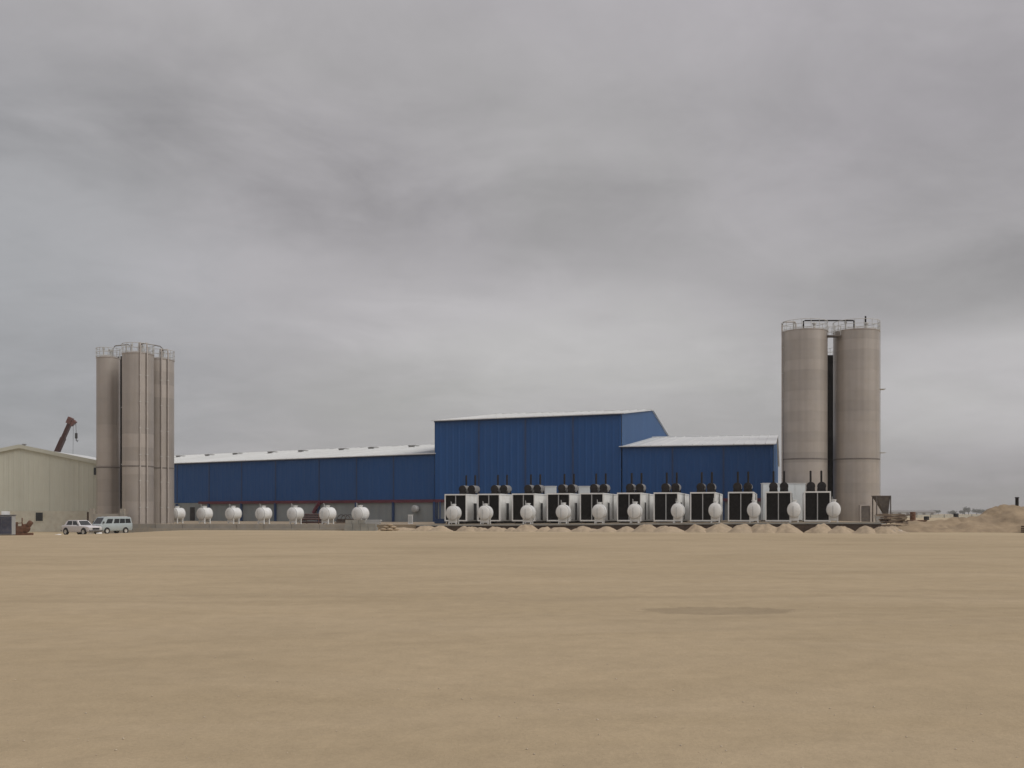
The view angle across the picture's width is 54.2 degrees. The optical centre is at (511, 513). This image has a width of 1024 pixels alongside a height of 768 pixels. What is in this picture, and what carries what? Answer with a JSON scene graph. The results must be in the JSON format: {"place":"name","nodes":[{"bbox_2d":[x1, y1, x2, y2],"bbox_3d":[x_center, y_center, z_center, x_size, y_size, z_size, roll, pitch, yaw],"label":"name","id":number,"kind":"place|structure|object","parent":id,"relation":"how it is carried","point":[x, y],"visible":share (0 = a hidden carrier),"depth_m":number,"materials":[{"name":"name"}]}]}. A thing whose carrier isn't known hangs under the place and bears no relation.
{"place":"outdoors","nodes":[
{"label":"outdoors","id":0,"kind":"place"},
{"bbox_2d":[0,514,1023,767],"bbox_3d":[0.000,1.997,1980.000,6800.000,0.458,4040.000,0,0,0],"label":"ground","id":1,"kind":"structure","parent":0,"point":[710,642],"depth_m":13.22,"materials":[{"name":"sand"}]},
{"bbox_2d":[0,511,15,534],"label":"generator cabinet","id":2,"kind":"object","parent":1,"relation":"on","point":[7,523],"visible":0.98,"depth_m":92.80,"materials":[{"name":"metal"}]},
{"bbox_2d":[16,518,33,534],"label":"rusty engine","id":3,"kind":"object","parent":1,"relation":"on","point":[23,529],"visible":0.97,"depth_m":100.75,"materials":[{"name":"metal"}]},
{"bbox_2d":[0,444,95,531],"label":"cream warehouse","id":4,"kind":"structure","parent":1,"relation":"on","point":[42,490],"depth_m":122.00,"materials":[{"name":"paint"}]},
{"bbox_2d":[35,512,43,521],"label":"window","id":5,"kind":"structure","parent":4,"relation":"in","point":[39,516],"depth_m":121.87,"materials":[{"name":"glass"}]},
{"bbox_2d":[54,417,77,451],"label":"mobile crane","id":6,"kind":"object","parent":1,"relation":"on","point":[71,421],"visible":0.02,"depth_m":167.67,"materials":[{"name":"paint"}]},
{"bbox_2d":[61,520,102,534],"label":"white car","id":7,"kind":"object","parent":1,"relation":"on","point":[81,526],"visible":0.93,"depth_m":100.92,"materials":[{"name":"paint"}]},
{"bbox_2d":[96,347,120,513],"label":"silo","id":8,"kind":"object","parent":1,"relation":"on","point":[108,467],"visible":0.91,"depth_m":116.70,"materials":[{"name":"metal"}]},
{"bbox_2d":[112,344,130,355],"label":"overhead pipe","id":9,"kind":"object","parent":8,"relation":"attached to","point":[119,345],"visible":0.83,"depth_m":117.10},
{"bbox_2d":[93,516,132,533],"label":"minibus","id":10,"kind":"object","parent":1,"relation":"on","point":[115,524],"visible":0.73,"depth_m":105.96,"materials":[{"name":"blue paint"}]},
{"bbox_2d":[101,528,343,533],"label":"plinth footing","id":11,"kind":"object","parent":1,"relation":"on","point":[150,529],"visible":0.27,"depth_m":108.03,"materials":[{"name":"concrete"}]},
{"bbox_2d":[344,520,377,530],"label":"block stack","id":12,"kind":"object","parent":1,"relation":"on","point":[356,525],"visible":1,"depth_m":104.19,"materials":[{"name":"grey concrete"}]},
{"bbox_2d":[380,524,398,530],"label":"sand bags","id":13,"kind":"object","parent":1,"relation":"on","point":[389,527],"visible":1,"depth_m":103.70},
{"bbox_2d":[377,527,415,530],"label":"sand spill","id":14,"kind":"object","parent":1,"relation":"on","point":[404,529],"visible":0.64,"depth_m":103.97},
{"bbox_2d":[411,526,433,530],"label":"sand spill","id":15,"kind":"object","parent":1,"relation":"on","point":[424,528],"visible":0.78,"depth_m":102.78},
{"bbox_2d":[429,525,452,530],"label":"sand heap","id":16,"kind":"object","parent":1,"relation":"on","point":[440,528],"visible":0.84,"depth_m":101.52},
{"bbox_2d":[456,526,476,531],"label":"sand heap","id":17,"kind":"object","parent":1,"relation":"on","point":[466,529],"visible":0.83,"depth_m":100.85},
{"bbox_2d":[474,527,486,530],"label":"sand heap","id":18,"kind":"object","parent":1,"relation":"on","point":[479,529],"visible":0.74,"depth_m":100.98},
{"bbox_2d":[480,526,505,531],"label":"sand heap","id":19,"kind":"object","parent":1,"relation":"on","point":[495,529],"visible":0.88,"depth_m":100.07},
{"bbox_2d":[163,520,856,529],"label":"yard","id":20,"kind":"structure","parent":1,"relation":"on","point":[399,524],"depth_m":106.66,"materials":[{"name":"concrete"}]},
{"bbox_2d":[89,509,125,533],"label":"concrete bin","id":21,"kind":"object","parent":20,"relation":"on","point":[93,516],"visible":0.31,"depth_m":110.78,"materials":[{"name":"concrete"}]},
{"bbox_2d":[118,356,121,508],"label":"bucket elevator","id":22,"kind":"object","parent":20,"relation":"on","point":[120,432],"visible":0.23,"depth_m":119.60,"materials":[{"name":"metal"}]},
{"bbox_2d":[121,342,153,523],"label":"silo","id":23,"kind":"object","parent":20,"relation":"on","point":[137,407],"visible":0.95,"depth_m":113.55,"materials":[{"name":"metal"}]},
{"bbox_2d":[132,524,155,527],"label":"concrete plinth","id":24,"kind":"structure","parent":20,"relation":"on","point":[143,525],"depth_m":109.76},
{"bbox_2d":[144,348,174,523],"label":"silo","id":25,"kind":"object","parent":20,"relation":"on","point":[164,468],"visible":0.55,"depth_m":118.08,"materials":[{"name":"metal"}]},
{"bbox_2d":[156,524,181,527],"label":"concrete plinth","id":26,"kind":"structure","parent":20,"relation":"on","point":[168,525],"depth_m":109.29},
{"bbox_2d":[174,506,185,522],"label":"fuel tank","id":27,"kind":"object","parent":20,"relation":"on","point":[179,514],"visible":0.66,"depth_m":121.42,"materials":[{"name":"metal"}]},
{"bbox_2d":[182,524,208,527],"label":"concrete plinth","id":28,"kind":"structure","parent":20,"relation":"on","point":[195,525],"depth_m":108.80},
{"bbox_2d":[196,504,212,522],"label":"fuel tank","id":29,"kind":"object","parent":20,"relation":"on","point":[204,514],"visible":0.97,"depth_m":118.90,"materials":[{"name":"metal"}]},
{"bbox_2d":[209,524,236,527],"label":"concrete plinth","id":30,"kind":"structure","parent":20,"relation":"on","point":[222,525],"depth_m":108.29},
{"bbox_2d":[225,504,241,523],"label":"fuel tank","id":31,"kind":"object","parent":20,"relation":"on","point":[233,514],"visible":1,"depth_m":116.58,"materials":[{"name":"metal"}]},
{"bbox_2d":[237,524,263,527],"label":"concrete plinth","id":32,"kind":"structure","parent":20,"relation":"on","point":[250,525],"depth_m":107.79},
{"bbox_2d":[255,504,271,523],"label":"fuel tank","id":33,"kind":"object","parent":20,"relation":"on","point":[263,514],"visible":0.99,"depth_m":114.25,"materials":[{"name":"metal"}]},
{"bbox_2d":[264,524,291,527],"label":"concrete plinth","id":34,"kind":"structure","parent":20,"relation":"on","point":[277,525],"depth_m":107.29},
{"bbox_2d":[287,503,303,523],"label":"fuel tank","id":35,"kind":"object","parent":20,"relation":"on","point":[295,514],"visible":0.97,"depth_m":111.88,"materials":[{"name":"metal"}]},
{"bbox_2d":[292,524,319,528],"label":"concrete plinth","id":36,"kind":"structure","parent":20,"relation":"on","point":[314,526],"depth_m":106.77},
{"bbox_2d":[302,514,323,523],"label":"pipe rack","id":37,"kind":"object","parent":20,"relation":"on","point":[306,517],"visible":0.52,"depth_m":113.35,"materials":[{"name":"metal"}]},
{"bbox_2d":[319,503,336,523],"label":"fuel tank","id":38,"kind":"object","parent":20,"relation":"on","point":[327,514],"visible":0.94,"depth_m":109.49,"materials":[{"name":"metal"}]},
{"bbox_2d":[320,524,344,528],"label":"concrete plinth","id":39,"kind":"structure","parent":20,"relation":"on","point":[332,526],"depth_m":106.32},
{"bbox_2d":[335,514,353,522],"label":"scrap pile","id":40,"kind":"object","parent":20,"relation":"on","point":[341,520],"visible":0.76,"depth_m":112.13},
{"bbox_2d":[351,503,369,519],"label":"fuel tank","id":41,"kind":"object","parent":20,"relation":"on","point":[360,512],"visible":0.86,"depth_m":107.04,"materials":[{"name":"metal"}]},
{"bbox_2d":[366,520,381,523],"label":"slab pile","id":42,"kind":"object","parent":20,"relation":"on","point":[373,521],"visible":0.67,"depth_m":106.58,"materials":[{"name":"grey paint"}]},
{"bbox_2d":[408,515,412,523],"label":"meter cabinet","id":43,"kind":"object","parent":20,"relation":"on","point":[410,519],"visible":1,"depth_m":111.85,"materials":[{"name":"metal"}]},
{"bbox_2d":[434,519,445,523],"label":"blue trough","id":44,"kind":"object","parent":20,"relation":"on","point":[441,521],"visible":0.91,"depth_m":112.63,"materials":[{"name":"metal"}]},
{"bbox_2d":[446,502,461,523],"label":"fuel tank","id":45,"kind":"object","parent":20,"relation":"on","point":[453,513],"visible":0.93,"depth_m":104.58,"materials":[{"name":"metal"}]},
{"bbox_2d":[445,475,479,523],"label":"generator container","id":46,"kind":"object","parent":20,"relation":"on","point":[464,500],"visible":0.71,"depth_m":109.11,"materials":[{"name":"metal"}]},
{"bbox_2d":[473,503,476,519],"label":"side door","id":47,"kind":"structure","parent":46,"relation":"in","point":[474,504],"depth_m":110.79,"materials":[{"name":"white paint"}]},
{"bbox_2d":[174,409,779,521],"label":"factory building","id":48,"kind":"structure","parent":20,"relation":"on","point":[397,483],"depth_m":136.51,"materials":[{"name":"blue metal"}]},
{"bbox_2d":[190,507,194,520],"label":"door","id":49,"kind":"structure","parent":48,"relation":"in","point":[192,509],"depth_m":162.04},
{"bbox_2d":[478,501,492,523],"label":"fuel tank","id":50,"kind":"object","parent":20,"relation":"on","point":[485,513],"visible":0.95,"depth_m":103.56,"materials":[{"name":"metal"}]},
{"bbox_2d":[477,475,513,523],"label":"generator container","id":51,"kind":"object","parent":20,"relation":"on","point":[498,500],"visible":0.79,"depth_m":108.02,"materials":[{"name":"metal"}]},
{"bbox_2d":[506,503,508,519],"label":"side door","id":52,"kind":"structure","parent":51,"relation":"in","point":[507,504],"depth_m":109.67,"materials":[{"name":"white paint"}]},
{"bbox_2d":[520,501,535,523],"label":"fuel tank","id":53,"kind":"object","parent":20,"relation":"on","point":[527,512],"visible":0.99,"depth_m":102.23,"materials":[{"name":"metal"}]},
{"bbox_2d":[512,474,548,523],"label":"generator container","id":54,"kind":"object","parent":20,"relation":"on","point":[534,497],"visible":0.73,"depth_m":107.15,"materials":[{"name":"metal"}]},
{"bbox_2d":[540,502,542,519],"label":"side door","id":55,"kind":"structure","parent":54,"relation":"in","point":[541,503],"depth_m":108.55,"materials":[{"name":"white paint"}]},
{"bbox_2d":[544,486,556,493],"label":"switch cabin","id":56,"kind":"object","parent":20,"relation":"on","point":[550,489],"visible":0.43,"depth_m":120.48,"materials":[{"name":"metal"}]},
{"bbox_2d":[556,501,570,523],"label":"fuel tank","id":57,"kind":"object","parent":20,"relation":"on","point":[563,512],"visible":1,"depth_m":101.14,"materials":[{"name":"metal"}]},
{"bbox_2d":[547,474,581,522],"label":"generator container","id":58,"kind":"object","parent":20,"relation":"on","point":[568,496],"visible":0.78,"depth_m":105.53,"materials":[{"name":"metal"}]},
{"bbox_2d":[574,502,576,519],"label":"side door","id":59,"kind":"structure","parent":58,"relation":"in","point":[575,503],"depth_m":107.21,"materials":[{"name":"white paint"}]},
{"bbox_2d":[578,486,589,493],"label":"switch cabin","id":60,"kind":"object","parent":20,"relation":"on","point":[584,489],"visible":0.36,"depth_m":120.48,"materials":[{"name":"metal"}]},
{"bbox_2d":[580,473,618,522],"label":"generator container","id":61,"kind":"object","parent":20,"relation":"on","point":[602,494],"visible":0.82,"depth_m":105.44,"materials":[{"name":"metal"}]},
{"bbox_2d":[607,502,609,519],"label":"side door","id":62,"kind":"structure","parent":61,"relation":"in","point":[608,503],"depth_m":106.37,"materials":[{"name":"white paint"}]},
{"bbox_2d":[592,500,606,522],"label":"fuel tank","id":63,"kind":"object","parent":20,"relation":"on","point":[599,511],"visible":0.94,"depth_m":100.07,"materials":[{"name":"metal"}]},
{"bbox_2d":[627,499,642,522],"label":"fuel tank","id":64,"kind":"object","parent":20,"relation":"on","point":[634,511],"visible":0.95,"depth_m":99.02,"materials":[{"name":"metal"}]},
{"bbox_2d":[617,473,653,522],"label":"generator container","id":65,"kind":"object","parent":20,"relation":"on","point":[642,499],"visible":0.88,"depth_m":104.53,"materials":[{"name":"metal"}]},
{"bbox_2d":[644,502,645,519],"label":"side door","id":66,"kind":"structure","parent":65,"relation":"in","point":[644,502],"depth_m":105.06,"materials":[{"name":"white paint"}]},
{"bbox_2d":[654,472,688,522],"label":"generator container","id":67,"kind":"object","parent":20,"relation":"on","point":[665,498],"visible":0.83,"depth_m":102.07,"materials":[{"name":"metal"}]},
{"bbox_2d":[671,499,684,522],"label":"fuel tank","id":68,"kind":"object","parent":20,"relation":"on","point":[677,510],"visible":0.99,"depth_m":97.82,"materials":[{"name":"metal"}]},
{"bbox_2d":[690,472,722,521],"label":"generator container","id":69,"kind":"object","parent":20,"relation":"on","point":[701,500],"visible":0.83,"depth_m":100.96,"materials":[{"name":"metal"}]},
{"bbox_2d":[708,498,722,522],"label":"fuel tank","id":70,"kind":"object","parent":20,"relation":"on","point":[715,510],"visible":1,"depth_m":96.77,"materials":[{"name":"metal"}]},
{"bbox_2d":[728,471,756,521],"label":"generator container","id":71,"kind":"object","parent":20,"relation":"on","point":[739,501],"visible":0.82,"depth_m":99.87,"materials":[{"name":"metal"}]},
{"bbox_2d":[747,497,760,521],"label":"fuel tank","id":72,"kind":"object","parent":20,"relation":"on","point":[753,509],"visible":0.98,"depth_m":95.72,"materials":[{"name":"metal"}]},
{"bbox_2d":[765,471,791,521],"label":"generator container","id":73,"kind":"object","parent":20,"relation":"on","point":[777,503],"visible":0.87,"depth_m":98.80,"materials":[{"name":"metal"}]},
{"bbox_2d":[760,483,805,520],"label":"switch cabin","id":74,"kind":"object","parent":20,"relation":"on","point":[797,489],"visible":0.39,"depth_m":111.88,"materials":[{"name":"metal"}]},
{"bbox_2d":[787,497,800,521],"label":"fuel tank","id":75,"kind":"object","parent":20,"relation":"on","point":[794,509],"visible":0.93,"depth_m":94.65,"materials":[{"name":"metal"}]},
{"bbox_2d":[781,318,827,490],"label":"wide silo","id":76,"kind":"object","parent":20,"relation":"on","point":[804,401],"visible":0.76,"depth_m":113.81,"materials":[{"name":"metal"}]},
{"bbox_2d":[803,320,853,327],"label":"overhead pipe","id":77,"kind":"object","parent":76,"relation":"attached to","point":[828,320],"visible":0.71,"depth_m":115.92,"materials":[{"name":"metal"}]},
{"bbox_2d":[802,471,830,521],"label":"generator container","id":78,"kind":"object","parent":20,"relation":"on","point":[815,503],"visible":0.92,"depth_m":97.74,"materials":[{"name":"metal"}]},
{"bbox_2d":[828,355,832,520],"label":"bucket elevator","id":79,"kind":"object","parent":20,"relation":"on","point":[830,422],"visible":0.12,"depth_m":119.10,"materials":[{"name":"metal"}]},
{"bbox_2d":[826,497,840,521],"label":"fuel tank","id":80,"kind":"object","parent":20,"relation":"on","point":[833,509],"visible":0.97,"depth_m":93.62,"materials":[{"name":"metal"}]},
{"bbox_2d":[833,318,885,521],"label":"wide silo","id":81,"kind":"object","parent":20,"relation":"on","point":[857,389],"visible":0.91,"depth_m":113.81,"materials":[{"name":"metal"}]},
{"bbox_2d":[825,326,840,337],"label":"catwalk","id":82,"kind":"object","parent":81,"relation":"attached to","point":[832,336],"visible":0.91,"depth_m":114.59,"materials":[{"name":"grey metal"}]},
{"bbox_2d":[512,524,537,531],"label":"sand heap","id":83,"kind":"object","parent":1,"relation":"on","point":[526,528],"visible":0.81,"depth_m":99.11,"materials":[{"name":"sand"}]},
{"bbox_2d":[535,527,549,531],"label":"sand heap","id":84,"kind":"object","parent":1,"relation":"on","point":[544,529],"visible":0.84,"depth_m":98.70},
{"bbox_2d":[548,527,570,531],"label":"sand heap","id":85,"kind":"object","parent":1,"relation":"on","point":[559,529],"visible":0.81,"depth_m":98.07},
{"bbox_2d":[571,526,596,531],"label":"sand heap","id":86,"kind":"object","parent":1,"relation":"on","point":[583,529],"visible":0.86,"depth_m":97.75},
{"bbox_2d":[589,526,616,531],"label":"sand heap","id":87,"kind":"object","parent":1,"relation":"on","point":[606,529],"visible":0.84,"depth_m":96.73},
{"bbox_2d":[617,526,634,531],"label":"sand heap","id":88,"kind":"object","parent":1,"relation":"on","point":[626,529],"visible":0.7,"depth_m":96.52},
{"bbox_2d":[632,524,655,531],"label":"sand heap","id":89,"kind":"object","parent":1,"relation":"on","point":[646,528],"visible":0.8,"depth_m":95.75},
{"bbox_2d":[416,524,880,532],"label":"retaining wall","id":90,"kind":"structure","parent":1,"relation":"on","point":[803,528],"depth_m":96.49,"materials":[{"name":"concrete"}]},
{"bbox_2d":[416,522,881,525],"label":"yard kerb","id":91,"kind":"structure","parent":90,"relation":"on","point":[654,524],"depth_m":97.09,"materials":[{"name":"grey concrete"}]},
{"bbox_2d":[653,526,684,532],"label":"sand heap","id":92,"kind":"object","parent":1,"relation":"on","point":[665,529],"visible":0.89,"depth_m":94.71,"materials":[{"name":"sand"}]},
{"bbox_2d":[685,524,705,532],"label":"sand heap","id":93,"kind":"object","parent":1,"relation":"on","point":[694,528],"visible":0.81,"depth_m":94.28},
{"bbox_2d":[705,523,731,532],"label":"sand heap","id":94,"kind":"object","parent":1,"relation":"on","point":[720,528],"visible":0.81,"depth_m":93.69,"materials":[{"name":"sand"}]},
{"bbox_2d":[727,524,751,532],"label":"sand heap","id":95,"kind":"object","parent":1,"relation":"on","point":[744,528],"visible":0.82,"depth_m":92.98,"materials":[{"name":"sand"}]},
{"bbox_2d":[751,523,777,532],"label":"sand heap","id":96,"kind":"object","parent":1,"relation":"on","point":[762,528],"visible":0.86,"depth_m":92.50,"materials":[{"name":"sand"}]},
{"bbox_2d":[775,523,802,532],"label":"sand heap","id":97,"kind":"object","parent":1,"relation":"on","point":[786,528],"visible":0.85,"depth_m":92.10,"materials":[{"name":"sand"}]},
{"bbox_2d":[804,523,831,532],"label":"sand heap","id":98,"kind":"object","parent":1,"relation":"on","point":[821,528],"visible":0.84,"depth_m":91.34,"materials":[{"name":"sand"}]},
{"bbox_2d":[828,526,854,533],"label":"sand heap","id":99,"kind":"object","parent":1,"relation":"on","point":[840,529],"visible":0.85,"depth_m":90.83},
{"bbox_2d":[853,526,875,533],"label":"sand heap","id":100,"kind":"object","parent":1,"relation":"on","point":[865,530],"visible":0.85,"depth_m":90.03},
{"bbox_2d":[874,515,885,523],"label":"pale bin","id":101,"kind":"object","parent":1,"relation":"on","point":[877,518],"visible":0.29,"depth_m":106.45,"materials":[{"name":"grey paint"}]},
{"bbox_2d":[871,496,890,523],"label":"steel hopper","id":102,"kind":"object","parent":1,"relation":"on","point":[882,502],"visible":0.7,"depth_m":109.10,"materials":[{"name":"metal"}]},
{"bbox_2d":[874,526,896,533],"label":"sand heap","id":103,"kind":"object","parent":1,"relation":"on","point":[883,530],"visible":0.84,"depth_m":89.79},
{"bbox_2d":[883,526,908,532],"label":"sand heap","id":104,"kind":"object","parent":1,"relation":"on","point":[895,528],"visible":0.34,"depth_m":91.32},
{"bbox_2d":[910,512,915,519],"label":"oil drum","id":105,"kind":"object","parent":1,"relation":"on","point":[913,517],"visible":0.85,"depth_m":117.72,"materials":[{"name":"metal"}]},
{"bbox_2d":[0,0,1023,513],"label":"sky","id":106,"kind":"structure","parent":0,"point":[343,223],"materials":[{"name":"grey"}]},
{"bbox_2d":[881,510,935,514],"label":"shed","id":107,"kind":"structure","parent":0,"point":[921,512],"depth_m":1001.43,"materials":[{"name":"grey paint"}]},
{"bbox_2d":[907,514,978,517],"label":"boundary wall","id":108,"kind":"structure","parent":0,"point":[937,516],"depth_m":429.67,"materials":[{"name":"paint"}]},
{"bbox_2d":[881,504,1023,532],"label":"sand bank","id":109,"kind":"structure","parent":0,"point":[1003,518],"depth_m":96.59,"materials":[{"name":"sand"}]},
{"bbox_2d":[876,514,911,523],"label":"timber pile","id":110,"kind":"object","parent":109,"relation":"on","point":[895,518],"visible":1,"depth_m":97.54,"materials":[{"name":"wood"}]},
{"bbox_2d":[1015,497,1018,505],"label":"marker post","id":111,"kind":"object","parent":109,"relation":"on","point":[1016,501],"visible":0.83,"depth_m":99.07,"materials":[{"name":"metal"}]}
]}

